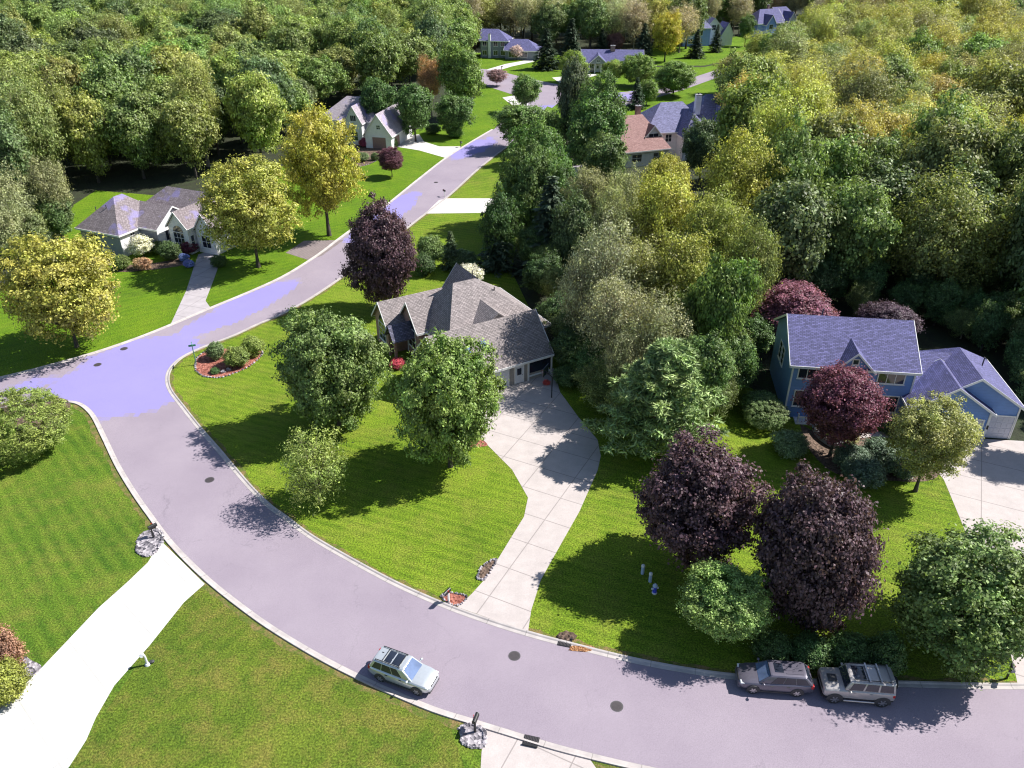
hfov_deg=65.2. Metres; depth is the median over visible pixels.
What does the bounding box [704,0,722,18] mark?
bare tree
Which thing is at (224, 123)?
leafy tree
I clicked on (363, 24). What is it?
leafy tree
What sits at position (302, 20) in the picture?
leafy tree
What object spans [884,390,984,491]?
ornamental tree
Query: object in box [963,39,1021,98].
budding tree
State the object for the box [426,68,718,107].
side road
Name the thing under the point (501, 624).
kerb
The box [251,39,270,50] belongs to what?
leafy tree
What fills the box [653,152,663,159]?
window
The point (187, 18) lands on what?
leafy tree
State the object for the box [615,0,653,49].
bare tree
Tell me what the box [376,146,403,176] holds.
plum tree
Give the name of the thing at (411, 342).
window
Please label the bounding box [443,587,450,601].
mailbox
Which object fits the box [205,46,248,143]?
leafy tree
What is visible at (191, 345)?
street sign
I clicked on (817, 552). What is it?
purple maple
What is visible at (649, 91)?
round tree
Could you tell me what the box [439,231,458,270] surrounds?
spruce tree
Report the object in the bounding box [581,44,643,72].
ranch house
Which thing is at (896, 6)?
leafy tree
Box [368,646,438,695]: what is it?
silver crossover
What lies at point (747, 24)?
leafy tree
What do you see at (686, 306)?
tall tree
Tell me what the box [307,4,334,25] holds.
leafy tree
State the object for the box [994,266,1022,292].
understory tree
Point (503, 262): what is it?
spruce tree
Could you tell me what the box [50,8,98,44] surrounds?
leafy tree
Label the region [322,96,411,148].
white house
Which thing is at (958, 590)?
shade tree
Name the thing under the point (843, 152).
leafy tree
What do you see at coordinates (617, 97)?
garden tree
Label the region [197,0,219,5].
leafy tree
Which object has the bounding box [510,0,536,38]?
bare tree
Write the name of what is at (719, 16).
leafy tree
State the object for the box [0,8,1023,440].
ground
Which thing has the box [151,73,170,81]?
leafy tree
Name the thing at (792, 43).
budding tree
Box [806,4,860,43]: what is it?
budding tree
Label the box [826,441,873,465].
juniper shrub
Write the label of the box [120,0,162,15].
leafy tree
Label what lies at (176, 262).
entry bed
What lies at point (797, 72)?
budding tree
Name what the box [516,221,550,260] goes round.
understory tree
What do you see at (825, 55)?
budding tree
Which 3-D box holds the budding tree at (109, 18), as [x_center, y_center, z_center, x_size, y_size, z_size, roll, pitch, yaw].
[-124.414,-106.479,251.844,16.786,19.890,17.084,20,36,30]
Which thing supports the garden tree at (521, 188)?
on the ground at (124, 176)
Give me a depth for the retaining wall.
80.88 m
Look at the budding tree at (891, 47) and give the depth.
199.68 m
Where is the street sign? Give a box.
[188,342,196,364]
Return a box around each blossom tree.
[127,234,154,256]
[460,263,484,279]
[486,69,509,82]
[509,44,522,56]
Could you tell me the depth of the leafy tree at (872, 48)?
214.40 m
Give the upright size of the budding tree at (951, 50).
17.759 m
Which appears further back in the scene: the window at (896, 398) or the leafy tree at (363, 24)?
the leafy tree at (363, 24)
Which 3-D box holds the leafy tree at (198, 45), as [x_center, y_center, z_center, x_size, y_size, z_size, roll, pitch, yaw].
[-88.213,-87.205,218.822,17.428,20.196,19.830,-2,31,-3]
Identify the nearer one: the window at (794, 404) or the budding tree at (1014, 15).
the window at (794, 404)
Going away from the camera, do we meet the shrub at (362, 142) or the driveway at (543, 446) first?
the driveway at (543, 446)
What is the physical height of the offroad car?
2.167 m
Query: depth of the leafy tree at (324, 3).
319.90 m
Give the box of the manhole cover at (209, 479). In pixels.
[205,477,213,482]
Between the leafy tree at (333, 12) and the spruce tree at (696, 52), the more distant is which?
the spruce tree at (696, 52)
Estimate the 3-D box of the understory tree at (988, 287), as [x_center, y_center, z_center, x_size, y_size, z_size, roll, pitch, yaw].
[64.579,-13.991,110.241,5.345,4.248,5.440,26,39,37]
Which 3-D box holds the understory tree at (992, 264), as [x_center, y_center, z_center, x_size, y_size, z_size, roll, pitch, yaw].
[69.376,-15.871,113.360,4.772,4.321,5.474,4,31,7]
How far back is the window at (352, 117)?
181.08 m
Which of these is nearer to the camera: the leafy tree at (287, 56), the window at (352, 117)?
the window at (352, 117)
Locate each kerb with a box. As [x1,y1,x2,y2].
[0,129,492,378]
[65,400,655,767]
[165,144,1023,688]
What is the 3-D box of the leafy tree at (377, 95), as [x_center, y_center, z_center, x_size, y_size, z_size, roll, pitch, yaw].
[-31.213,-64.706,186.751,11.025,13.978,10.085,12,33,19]
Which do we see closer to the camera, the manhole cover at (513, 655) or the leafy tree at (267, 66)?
the manhole cover at (513, 655)
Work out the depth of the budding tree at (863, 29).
243.07 m
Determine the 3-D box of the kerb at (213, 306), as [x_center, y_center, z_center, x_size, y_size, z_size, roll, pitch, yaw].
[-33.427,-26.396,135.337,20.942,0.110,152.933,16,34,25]
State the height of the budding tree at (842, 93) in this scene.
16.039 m
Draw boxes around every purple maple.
[335,188,421,304]
[631,422,775,575]
[747,458,891,638]
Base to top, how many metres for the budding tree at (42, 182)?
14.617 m
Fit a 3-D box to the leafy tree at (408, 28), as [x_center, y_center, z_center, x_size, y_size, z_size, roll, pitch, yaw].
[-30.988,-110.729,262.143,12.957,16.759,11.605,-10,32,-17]
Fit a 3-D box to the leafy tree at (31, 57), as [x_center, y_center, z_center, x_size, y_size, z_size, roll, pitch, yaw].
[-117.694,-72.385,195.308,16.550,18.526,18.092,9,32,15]
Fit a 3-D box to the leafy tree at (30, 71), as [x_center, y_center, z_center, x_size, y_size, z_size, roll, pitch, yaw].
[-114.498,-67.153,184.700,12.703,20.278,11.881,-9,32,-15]
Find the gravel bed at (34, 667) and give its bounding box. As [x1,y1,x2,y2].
[0,657,40,707]
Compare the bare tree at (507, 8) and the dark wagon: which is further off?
the bare tree at (507, 8)
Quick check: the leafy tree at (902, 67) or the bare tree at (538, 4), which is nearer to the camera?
the leafy tree at (902, 67)
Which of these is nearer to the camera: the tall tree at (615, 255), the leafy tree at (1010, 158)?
the tall tree at (615, 255)
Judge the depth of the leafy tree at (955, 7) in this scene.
300.64 m
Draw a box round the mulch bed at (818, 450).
[800,424,939,481]
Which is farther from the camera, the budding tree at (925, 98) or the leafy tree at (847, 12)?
the leafy tree at (847, 12)
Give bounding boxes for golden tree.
[0,227,123,347]
[274,98,367,236]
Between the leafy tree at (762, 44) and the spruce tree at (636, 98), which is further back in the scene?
the leafy tree at (762, 44)
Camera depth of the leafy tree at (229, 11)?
282.56 m
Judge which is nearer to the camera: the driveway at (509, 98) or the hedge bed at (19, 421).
the hedge bed at (19, 421)
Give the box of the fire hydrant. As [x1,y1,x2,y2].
[651,583,658,594]
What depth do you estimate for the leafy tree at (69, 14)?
262.88 m
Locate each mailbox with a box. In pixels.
[147,522,156,537]
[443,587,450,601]
[472,712,478,732]
[1005,663,1015,678]
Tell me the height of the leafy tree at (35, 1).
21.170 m
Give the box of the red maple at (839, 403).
[790,359,899,456]
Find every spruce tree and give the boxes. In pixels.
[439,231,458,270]
[477,212,519,277]
[508,176,565,277]
[531,28,560,71]
[556,18,580,67]
[594,28,608,48]
[626,77,646,109]
[633,23,656,63]
[683,29,705,58]
[707,24,722,52]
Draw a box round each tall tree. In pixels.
[553,206,639,342]
[555,249,610,338]
[557,162,612,224]
[573,271,653,363]
[580,231,636,343]
[587,176,638,245]
[599,328,647,385]
[605,217,663,316]
[621,284,697,358]
[623,162,699,299]
[638,215,717,315]
[666,270,707,340]
[678,178,757,271]
[681,247,763,340]
[685,328,737,416]
[692,117,789,263]
[718,327,761,389]
[719,214,784,314]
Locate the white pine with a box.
[579,335,730,460]
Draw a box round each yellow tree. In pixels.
[189,153,312,267]
[651,8,684,61]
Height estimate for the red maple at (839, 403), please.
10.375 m
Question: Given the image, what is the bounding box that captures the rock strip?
[476,558,497,580]
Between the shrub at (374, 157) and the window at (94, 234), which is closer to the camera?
the window at (94, 234)
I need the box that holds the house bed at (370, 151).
[351,144,381,166]
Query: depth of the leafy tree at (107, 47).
190.44 m
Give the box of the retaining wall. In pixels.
[812,424,842,447]
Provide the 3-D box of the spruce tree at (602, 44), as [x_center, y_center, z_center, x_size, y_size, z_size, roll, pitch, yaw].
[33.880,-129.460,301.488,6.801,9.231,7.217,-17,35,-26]
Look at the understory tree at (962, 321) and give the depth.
98.51 m
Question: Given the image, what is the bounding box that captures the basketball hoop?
[542,363,552,397]
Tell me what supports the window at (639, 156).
in the brown roofed house at (646, 143)
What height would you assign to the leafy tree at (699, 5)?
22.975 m
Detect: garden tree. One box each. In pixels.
[476,177,524,267]
[492,141,566,236]
[529,104,568,140]
[547,184,596,268]
[568,68,628,137]
[580,129,629,186]
[594,156,643,229]
[637,150,690,207]
[680,114,720,184]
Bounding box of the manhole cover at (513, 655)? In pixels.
[508,651,519,660]
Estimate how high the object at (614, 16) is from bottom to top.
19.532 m
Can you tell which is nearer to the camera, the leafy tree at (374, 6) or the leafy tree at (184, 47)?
the leafy tree at (184, 47)
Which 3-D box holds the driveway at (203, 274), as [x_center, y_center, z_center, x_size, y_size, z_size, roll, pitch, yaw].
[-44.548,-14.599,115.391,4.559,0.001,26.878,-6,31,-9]
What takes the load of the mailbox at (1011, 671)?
on the lawn at (436, 528)
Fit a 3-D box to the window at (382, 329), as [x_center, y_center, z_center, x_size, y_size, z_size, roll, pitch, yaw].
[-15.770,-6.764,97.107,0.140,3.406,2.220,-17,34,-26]
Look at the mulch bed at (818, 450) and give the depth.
78.64 m
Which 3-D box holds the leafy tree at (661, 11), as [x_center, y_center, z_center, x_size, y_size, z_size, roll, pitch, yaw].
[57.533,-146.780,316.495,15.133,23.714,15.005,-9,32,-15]
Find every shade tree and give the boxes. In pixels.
[264,305,394,432]
[378,326,506,473]
[491,98,549,140]
[504,115,576,179]
[533,156,576,216]
[562,83,630,164]
[882,517,1023,690]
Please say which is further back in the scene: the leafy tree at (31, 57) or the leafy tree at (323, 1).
the leafy tree at (323, 1)
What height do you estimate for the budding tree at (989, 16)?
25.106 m
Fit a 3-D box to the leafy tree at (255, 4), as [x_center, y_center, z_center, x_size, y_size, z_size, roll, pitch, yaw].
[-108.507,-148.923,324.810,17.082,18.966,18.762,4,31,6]
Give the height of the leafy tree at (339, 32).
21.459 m
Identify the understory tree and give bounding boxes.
[514,232,535,258]
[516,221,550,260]
[518,249,561,295]
[533,239,564,265]
[533,291,572,329]
[539,265,571,297]
[541,303,590,338]
[549,325,591,367]
[568,338,607,382]
[571,358,626,414]
[605,385,641,425]
[709,364,740,419]
[735,346,766,388]
[741,328,757,345]
[743,303,773,323]
[743,312,776,358]
[796,254,847,297]
[828,264,849,300]
[844,277,879,317]
[846,256,890,301]
[863,241,893,270]
[885,279,927,317]
[887,240,900,264]
[892,248,910,284]
[906,262,938,291]
[915,275,965,325]
[935,251,984,289]
[939,304,976,339]
[958,288,988,314]
[969,267,1001,292]
[970,299,1013,351]
[972,290,1020,312]
[987,259,1004,282]
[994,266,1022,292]
[999,301,1023,343]
[1003,330,1023,370]
[1005,286,1023,309]
[1006,316,1023,344]
[1007,337,1023,383]
[1016,371,1023,401]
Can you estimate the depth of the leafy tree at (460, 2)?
305.47 m
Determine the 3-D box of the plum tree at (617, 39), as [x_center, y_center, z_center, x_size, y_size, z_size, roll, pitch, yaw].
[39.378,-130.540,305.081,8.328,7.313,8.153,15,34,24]
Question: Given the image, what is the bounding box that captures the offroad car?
[816,662,897,706]
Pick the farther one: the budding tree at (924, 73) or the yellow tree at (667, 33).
the yellow tree at (667, 33)
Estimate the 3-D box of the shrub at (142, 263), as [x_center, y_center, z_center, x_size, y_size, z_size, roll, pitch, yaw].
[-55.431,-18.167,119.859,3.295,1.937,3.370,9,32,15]
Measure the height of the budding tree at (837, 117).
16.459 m
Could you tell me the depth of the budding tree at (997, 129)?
135.03 m
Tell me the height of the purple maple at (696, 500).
12.806 m
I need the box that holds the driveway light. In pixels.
[139,653,154,666]
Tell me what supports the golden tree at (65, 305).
on the lawn at (149, 301)
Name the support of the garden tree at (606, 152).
on the ground at (124, 176)
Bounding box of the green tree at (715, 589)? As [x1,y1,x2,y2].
[674,557,776,646]
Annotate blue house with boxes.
[678,16,733,45]
[769,308,1023,441]
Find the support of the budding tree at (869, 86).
on the ground at (124, 176)
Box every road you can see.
[0,102,1023,767]
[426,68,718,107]
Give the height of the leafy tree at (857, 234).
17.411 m
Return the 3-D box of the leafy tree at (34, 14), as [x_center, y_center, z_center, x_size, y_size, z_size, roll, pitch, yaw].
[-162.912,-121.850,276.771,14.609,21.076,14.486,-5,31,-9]
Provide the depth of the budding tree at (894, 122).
135.18 m
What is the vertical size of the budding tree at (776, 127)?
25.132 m
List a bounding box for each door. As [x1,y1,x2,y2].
[371,136,386,148]
[394,134,399,144]
[476,369,509,390]
[514,365,523,383]
[595,65,599,71]
[951,418,984,440]
[984,415,1016,438]
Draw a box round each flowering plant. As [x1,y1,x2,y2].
[179,253,189,261]
[183,259,194,267]
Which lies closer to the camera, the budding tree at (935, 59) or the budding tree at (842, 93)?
the budding tree at (842, 93)
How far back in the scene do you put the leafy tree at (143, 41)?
230.42 m
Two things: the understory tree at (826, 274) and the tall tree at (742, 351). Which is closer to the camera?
the tall tree at (742, 351)
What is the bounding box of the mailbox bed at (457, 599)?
[440,591,467,605]
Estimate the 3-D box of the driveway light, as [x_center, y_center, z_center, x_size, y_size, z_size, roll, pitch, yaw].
[-25.799,19.410,56.539,0.820,1.200,0.396,-19,35,-29]
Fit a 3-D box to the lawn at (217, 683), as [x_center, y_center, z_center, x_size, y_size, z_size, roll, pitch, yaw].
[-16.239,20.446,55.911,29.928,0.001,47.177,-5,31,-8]
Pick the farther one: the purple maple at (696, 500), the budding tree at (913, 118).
the budding tree at (913, 118)
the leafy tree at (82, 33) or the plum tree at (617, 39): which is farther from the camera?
the plum tree at (617, 39)
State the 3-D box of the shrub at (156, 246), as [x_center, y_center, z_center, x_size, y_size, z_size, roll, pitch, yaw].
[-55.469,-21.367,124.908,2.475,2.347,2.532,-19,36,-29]
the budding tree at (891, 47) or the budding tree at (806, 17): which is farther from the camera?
the budding tree at (806, 17)
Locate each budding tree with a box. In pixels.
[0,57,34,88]
[0,66,70,179]
[0,159,44,214]
[2,54,86,175]
[20,152,75,241]
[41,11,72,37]
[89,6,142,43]
[90,16,129,35]
[135,31,155,43]
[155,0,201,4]
[163,52,224,166]
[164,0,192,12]
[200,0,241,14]
[220,47,254,59]
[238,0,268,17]
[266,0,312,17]
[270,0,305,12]
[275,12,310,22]
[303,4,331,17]
[324,7,367,75]
[334,2,362,14]
[350,0,370,7]
[363,0,396,13]
[372,3,404,27]
[398,4,417,27]
[409,0,459,15]
[414,53,444,116]
[445,11,478,44]
[476,0,503,30]
[637,0,672,50]
[713,68,764,120]
[743,68,823,157]
[748,46,790,75]
[758,18,816,70]
[759,17,812,48]
[760,53,794,78]
[777,62,836,125]
[779,54,840,100]
[781,55,833,90]
[794,1,825,29]
[794,50,851,91]
[803,38,821,60]
[804,0,845,52]
[804,49,845,68]
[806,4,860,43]
[808,39,853,60]
[818,35,865,53]
[821,0,854,13]
[822,98,878,127]
[823,93,845,119]
[824,0,852,9]
[826,50,911,118]
[830,76,889,109]
[834,54,890,88]
[834,91,888,142]
[835,0,883,6]
[837,43,878,70]
[844,0,877,23]
[847,15,889,46]
[857,90,922,138]
[858,20,904,51]
[860,35,919,67]
[869,0,898,12]
[871,0,908,6]
[871,1,916,31]
[874,96,931,121]
[881,10,918,40]
[883,0,932,14]
[889,75,935,111]
[889,110,916,132]
[892,88,941,113]
[899,4,956,36]
[905,70,968,110]
[908,56,936,89]
[909,0,955,24]
[914,89,1007,128]
[915,48,950,74]
[921,18,963,58]
[929,73,1021,130]
[931,0,973,24]
[937,39,996,80]
[944,36,971,58]
[949,16,976,36]
[957,0,1018,19]
[958,0,986,16]
[959,14,1016,42]
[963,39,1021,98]
[968,0,1023,34]
[981,166,1023,267]
[985,121,1023,134]
[987,32,1023,65]
[988,18,1023,54]
[993,16,1008,33]
[996,7,1022,26]
[1002,112,1023,132]
[1006,16,1023,39]
[1009,8,1023,22]
[1014,15,1023,27]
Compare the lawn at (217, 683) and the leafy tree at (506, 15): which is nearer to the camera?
the lawn at (217, 683)
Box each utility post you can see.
[641,564,644,574]
[648,572,652,582]
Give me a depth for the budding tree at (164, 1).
323.76 m
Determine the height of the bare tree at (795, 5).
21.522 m
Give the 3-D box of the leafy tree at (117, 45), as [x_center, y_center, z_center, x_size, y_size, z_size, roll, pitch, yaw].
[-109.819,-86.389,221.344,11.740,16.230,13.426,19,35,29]
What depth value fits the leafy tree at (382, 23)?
275.26 m
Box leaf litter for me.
[569,645,594,651]
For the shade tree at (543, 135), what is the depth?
128.27 m
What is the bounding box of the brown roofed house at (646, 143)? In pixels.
[618,104,671,167]
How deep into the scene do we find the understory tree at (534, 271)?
108.44 m
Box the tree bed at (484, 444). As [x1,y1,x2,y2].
[471,440,486,446]
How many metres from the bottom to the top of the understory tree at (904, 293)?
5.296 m
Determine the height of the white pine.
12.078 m
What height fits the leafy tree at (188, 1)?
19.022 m
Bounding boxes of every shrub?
[0,619,31,663]
[0,654,35,706]
[111,254,129,269]
[130,257,152,269]
[151,240,161,253]
[156,240,182,259]
[179,242,198,253]
[204,341,224,360]
[208,254,226,267]
[209,367,219,374]
[221,345,250,366]
[240,335,266,357]
[358,138,366,146]
[358,152,368,160]
[371,152,378,160]
[389,357,405,369]
[414,251,435,277]
[416,234,445,262]
[424,123,442,134]
[446,126,463,136]
[448,248,480,266]
[543,379,550,384]
[551,363,581,387]
[737,390,779,418]
[743,396,790,430]
[748,627,793,660]
[769,428,810,459]
[790,626,833,672]
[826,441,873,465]
[827,628,879,666]
[837,453,892,488]
[843,436,859,444]
[860,435,900,466]
[864,628,908,677]
[878,417,901,435]
[883,451,920,479]
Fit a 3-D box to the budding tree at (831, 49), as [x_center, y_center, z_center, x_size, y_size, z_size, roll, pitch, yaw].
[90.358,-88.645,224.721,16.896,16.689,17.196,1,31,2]
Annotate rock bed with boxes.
[135,528,163,556]
[457,722,487,748]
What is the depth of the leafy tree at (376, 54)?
208.64 m
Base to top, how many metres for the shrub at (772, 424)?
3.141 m
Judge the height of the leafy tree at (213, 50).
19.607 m
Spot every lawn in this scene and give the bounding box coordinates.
[0,97,502,378]
[0,406,481,767]
[70,513,463,767]
[172,148,1016,688]
[441,53,722,117]
[648,36,749,65]
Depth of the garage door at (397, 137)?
182.90 m
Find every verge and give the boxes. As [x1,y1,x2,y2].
[70,403,621,767]
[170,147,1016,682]
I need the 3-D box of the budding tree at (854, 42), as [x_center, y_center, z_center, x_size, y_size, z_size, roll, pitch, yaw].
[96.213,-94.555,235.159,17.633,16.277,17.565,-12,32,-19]
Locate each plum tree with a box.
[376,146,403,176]
[470,31,481,51]
[605,32,624,48]
[748,278,840,336]
[855,299,926,332]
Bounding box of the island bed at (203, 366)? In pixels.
[194,348,263,377]
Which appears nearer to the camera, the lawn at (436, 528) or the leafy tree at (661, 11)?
the lawn at (436, 528)
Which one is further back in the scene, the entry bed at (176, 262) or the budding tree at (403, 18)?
the budding tree at (403, 18)
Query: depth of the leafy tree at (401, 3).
306.86 m
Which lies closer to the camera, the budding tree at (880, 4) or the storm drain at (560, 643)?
the storm drain at (560, 643)
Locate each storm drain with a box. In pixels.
[522,734,539,747]
[557,638,572,646]
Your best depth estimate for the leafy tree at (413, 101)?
180.38 m
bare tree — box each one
[464,0,485,22]
[495,0,533,38]
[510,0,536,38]
[525,0,563,34]
[553,0,565,43]
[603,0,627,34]
[612,0,632,33]
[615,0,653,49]
[624,0,639,44]
[666,1,703,52]
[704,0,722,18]
[726,0,754,35]
[769,0,785,8]
[778,0,807,12]
[808,0,825,11]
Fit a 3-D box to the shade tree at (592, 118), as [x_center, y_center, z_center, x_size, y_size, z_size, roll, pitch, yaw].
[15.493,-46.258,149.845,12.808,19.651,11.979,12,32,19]
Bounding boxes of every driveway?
[0,543,203,767]
[171,253,217,322]
[286,240,342,259]
[398,134,459,157]
[428,198,493,212]
[458,368,600,629]
[481,730,595,767]
[487,60,533,69]
[503,96,527,104]
[552,74,596,82]
[940,439,1023,682]
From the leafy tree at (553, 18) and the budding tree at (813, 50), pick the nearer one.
the budding tree at (813, 50)
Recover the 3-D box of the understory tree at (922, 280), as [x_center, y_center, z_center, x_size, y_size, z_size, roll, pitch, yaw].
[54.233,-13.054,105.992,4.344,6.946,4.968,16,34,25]
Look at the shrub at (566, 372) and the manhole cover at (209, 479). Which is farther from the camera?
the shrub at (566, 372)
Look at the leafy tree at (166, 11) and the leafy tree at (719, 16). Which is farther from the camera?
the leafy tree at (719, 16)
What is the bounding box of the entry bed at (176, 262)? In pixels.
[113,257,189,271]
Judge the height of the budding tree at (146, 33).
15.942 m
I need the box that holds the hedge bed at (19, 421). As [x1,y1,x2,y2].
[0,398,69,454]
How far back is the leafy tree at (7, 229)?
116.33 m
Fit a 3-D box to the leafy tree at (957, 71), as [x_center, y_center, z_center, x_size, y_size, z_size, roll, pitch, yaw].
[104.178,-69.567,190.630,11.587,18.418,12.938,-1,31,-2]
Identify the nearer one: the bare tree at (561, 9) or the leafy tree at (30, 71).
the leafy tree at (30, 71)
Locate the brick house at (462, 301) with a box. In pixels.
[371,263,553,390]
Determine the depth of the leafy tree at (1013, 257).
99.61 m
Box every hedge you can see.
[0,385,75,468]
[0,405,19,453]
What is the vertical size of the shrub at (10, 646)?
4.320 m
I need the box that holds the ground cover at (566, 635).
[557,630,576,640]
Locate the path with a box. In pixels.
[860,432,927,437]
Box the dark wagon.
[735,657,814,696]
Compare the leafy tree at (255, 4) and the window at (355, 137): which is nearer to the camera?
the window at (355, 137)
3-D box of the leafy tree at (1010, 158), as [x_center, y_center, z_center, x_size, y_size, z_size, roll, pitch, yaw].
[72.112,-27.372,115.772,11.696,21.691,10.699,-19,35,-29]
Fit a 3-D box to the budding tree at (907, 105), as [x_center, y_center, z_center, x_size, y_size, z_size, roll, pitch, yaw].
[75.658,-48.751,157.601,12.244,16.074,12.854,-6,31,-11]
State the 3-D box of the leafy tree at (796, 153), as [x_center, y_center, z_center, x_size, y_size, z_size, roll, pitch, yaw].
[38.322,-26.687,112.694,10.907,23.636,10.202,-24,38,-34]
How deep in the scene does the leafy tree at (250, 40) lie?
249.03 m
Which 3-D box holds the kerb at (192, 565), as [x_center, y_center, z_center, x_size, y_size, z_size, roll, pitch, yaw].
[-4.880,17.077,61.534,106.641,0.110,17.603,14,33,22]
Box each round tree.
[557,48,589,71]
[601,58,626,85]
[619,51,656,82]
[640,79,660,104]
[649,59,696,95]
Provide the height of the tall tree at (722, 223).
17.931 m
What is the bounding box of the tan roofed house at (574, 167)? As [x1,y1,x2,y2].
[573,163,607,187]
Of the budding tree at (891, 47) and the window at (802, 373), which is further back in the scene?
the budding tree at (891, 47)
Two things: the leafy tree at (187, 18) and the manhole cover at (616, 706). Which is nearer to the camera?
the manhole cover at (616, 706)
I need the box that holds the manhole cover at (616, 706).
[610,701,622,711]
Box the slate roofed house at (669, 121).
[641,93,721,160]
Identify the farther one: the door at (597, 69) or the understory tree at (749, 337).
the door at (597, 69)
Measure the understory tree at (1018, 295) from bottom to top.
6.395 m
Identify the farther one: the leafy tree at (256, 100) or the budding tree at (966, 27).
the budding tree at (966, 27)
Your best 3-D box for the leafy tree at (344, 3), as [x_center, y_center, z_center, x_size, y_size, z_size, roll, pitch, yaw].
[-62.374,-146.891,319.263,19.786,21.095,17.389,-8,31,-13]
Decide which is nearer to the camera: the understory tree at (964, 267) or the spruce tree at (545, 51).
the understory tree at (964, 267)
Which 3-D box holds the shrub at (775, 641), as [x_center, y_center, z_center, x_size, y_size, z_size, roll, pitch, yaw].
[18.538,18.663,56.996,3.143,2.231,3.281,15,34,24]
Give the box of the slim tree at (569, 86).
[554,52,591,160]
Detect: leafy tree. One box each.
[0,0,23,10]
[0,1,33,33]
[0,11,26,43]
[0,21,53,56]
[0,47,50,74]
[0,50,38,79]
[0,72,28,168]
[0,97,37,182]
[0,190,37,267]
[6,206,50,254]
[16,0,52,35]
[20,26,57,48]
[21,0,44,5]
[33,42,85,80]
[33,193,77,241]
[34,52,84,100]
[41,0,89,20]
[41,1,83,36]
[43,0,94,14]
[43,38,81,57]
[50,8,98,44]
[53,88,113,182]
[64,15,123,46]
[69,44,146,155]
[71,53,95,81]
[74,35,119,65]
[79,37,121,64]
[80,10,121,23]
[85,77,170,178]
[86,0,108,13]
[89,36,161,92]
[93,98,121,168]
[102,0,128,13]
[104,0,127,7]
[106,2,136,17]
[111,40,129,53]
[116,36,157,50]
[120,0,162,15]
[123,13,141,35]
[133,4,172,36]
[133,29,192,60]
[139,0,173,21]
[141,73,183,108]
[146,31,209,79]
[151,16,193,42]
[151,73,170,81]
[151,89,221,177]
[163,26,214,60]
[166,14,195,33]
[169,9,188,22]
[173,0,205,9]
[175,0,217,26]
[191,8,240,34]
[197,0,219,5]
[201,20,247,48]
[201,68,236,154]
[205,37,222,70]
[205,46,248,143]
[207,0,243,20]
[218,29,265,58]
[221,68,288,161]
[226,50,297,113]
[230,0,252,9]
[232,0,259,6]
[232,0,275,43]
[241,34,257,43]
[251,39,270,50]
[255,0,290,21]
[257,40,308,72]
[261,5,321,51]
[266,13,316,59]
[268,55,300,129]
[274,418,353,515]
[279,73,313,140]
[294,78,317,121]
[295,0,312,7]
[295,54,351,106]
[298,1,337,16]
[302,0,340,9]
[305,17,332,55]
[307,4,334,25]
[313,0,336,9]
[314,43,358,99]
[321,18,358,94]
[327,7,344,17]
[331,0,362,13]
[344,1,374,18]
[348,14,391,49]
[350,17,412,85]
[351,8,384,26]
[358,76,396,113]
[362,13,381,23]
[367,0,401,25]
[386,0,410,10]
[386,29,439,85]
[387,23,405,33]
[390,82,433,141]
[397,8,409,22]
[397,20,414,33]
[398,0,425,8]
[405,0,448,25]
[411,5,456,62]
[412,8,451,70]
[432,88,478,133]
[436,33,487,98]
[443,0,472,14]
[444,15,483,48]
[449,5,482,46]
[494,0,514,35]
[518,0,536,41]
[529,0,568,42]
[559,0,579,36]
[573,0,611,48]
[644,0,672,44]
[667,0,710,48]
[709,0,731,20]
[709,57,786,154]
[711,47,781,104]
[712,50,744,73]
[723,0,753,32]
[738,12,756,38]
[739,26,771,56]
[743,175,846,287]
[749,0,772,14]
[753,67,792,103]
[757,107,834,196]
[758,20,811,52]
[762,43,787,64]
[801,112,874,168]
[806,0,816,6]
[813,120,876,189]
[820,175,902,297]
[830,7,860,39]
[839,0,858,10]
[840,153,927,247]
[849,42,885,56]
[857,124,913,175]
[866,49,920,108]
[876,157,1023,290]
[879,1,911,24]
[894,25,951,68]
[896,107,1006,198]
[903,83,993,145]
[909,146,1008,275]
[914,0,965,14]
[928,52,978,94]
[950,29,1011,65]
[956,14,985,26]
[962,56,1023,126]
[983,117,1023,264]
[990,173,1023,287]
[1000,0,1023,13]
[1014,271,1023,316]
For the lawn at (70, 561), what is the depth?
67.60 m
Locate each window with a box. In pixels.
[88,232,100,245]
[164,229,170,240]
[173,226,185,246]
[190,234,195,246]
[201,235,212,249]
[349,115,355,121]
[351,131,358,140]
[372,662,380,669]
[378,315,386,342]
[381,664,390,673]
[390,667,400,677]
[408,321,415,348]
[493,50,497,55]
[520,52,527,57]
[631,154,641,162]
[648,133,658,136]
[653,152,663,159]
[665,134,671,141]
[777,338,782,360]
[779,345,785,367]
[791,389,807,406]
[796,369,819,379]
[851,359,860,365]
[875,374,906,385]
[882,395,899,413]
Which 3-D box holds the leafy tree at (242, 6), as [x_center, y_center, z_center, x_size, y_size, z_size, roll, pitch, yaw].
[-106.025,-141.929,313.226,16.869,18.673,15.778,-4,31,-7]
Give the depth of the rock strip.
64.96 m
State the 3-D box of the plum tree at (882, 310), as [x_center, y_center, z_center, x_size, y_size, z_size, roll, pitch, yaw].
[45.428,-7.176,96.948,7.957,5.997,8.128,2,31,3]
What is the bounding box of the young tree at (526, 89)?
[509,73,542,105]
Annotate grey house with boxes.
[74,186,242,255]
[479,29,541,59]
[740,4,796,36]
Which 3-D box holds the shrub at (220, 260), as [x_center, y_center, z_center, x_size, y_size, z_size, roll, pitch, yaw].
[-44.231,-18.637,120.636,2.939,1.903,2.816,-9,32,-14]

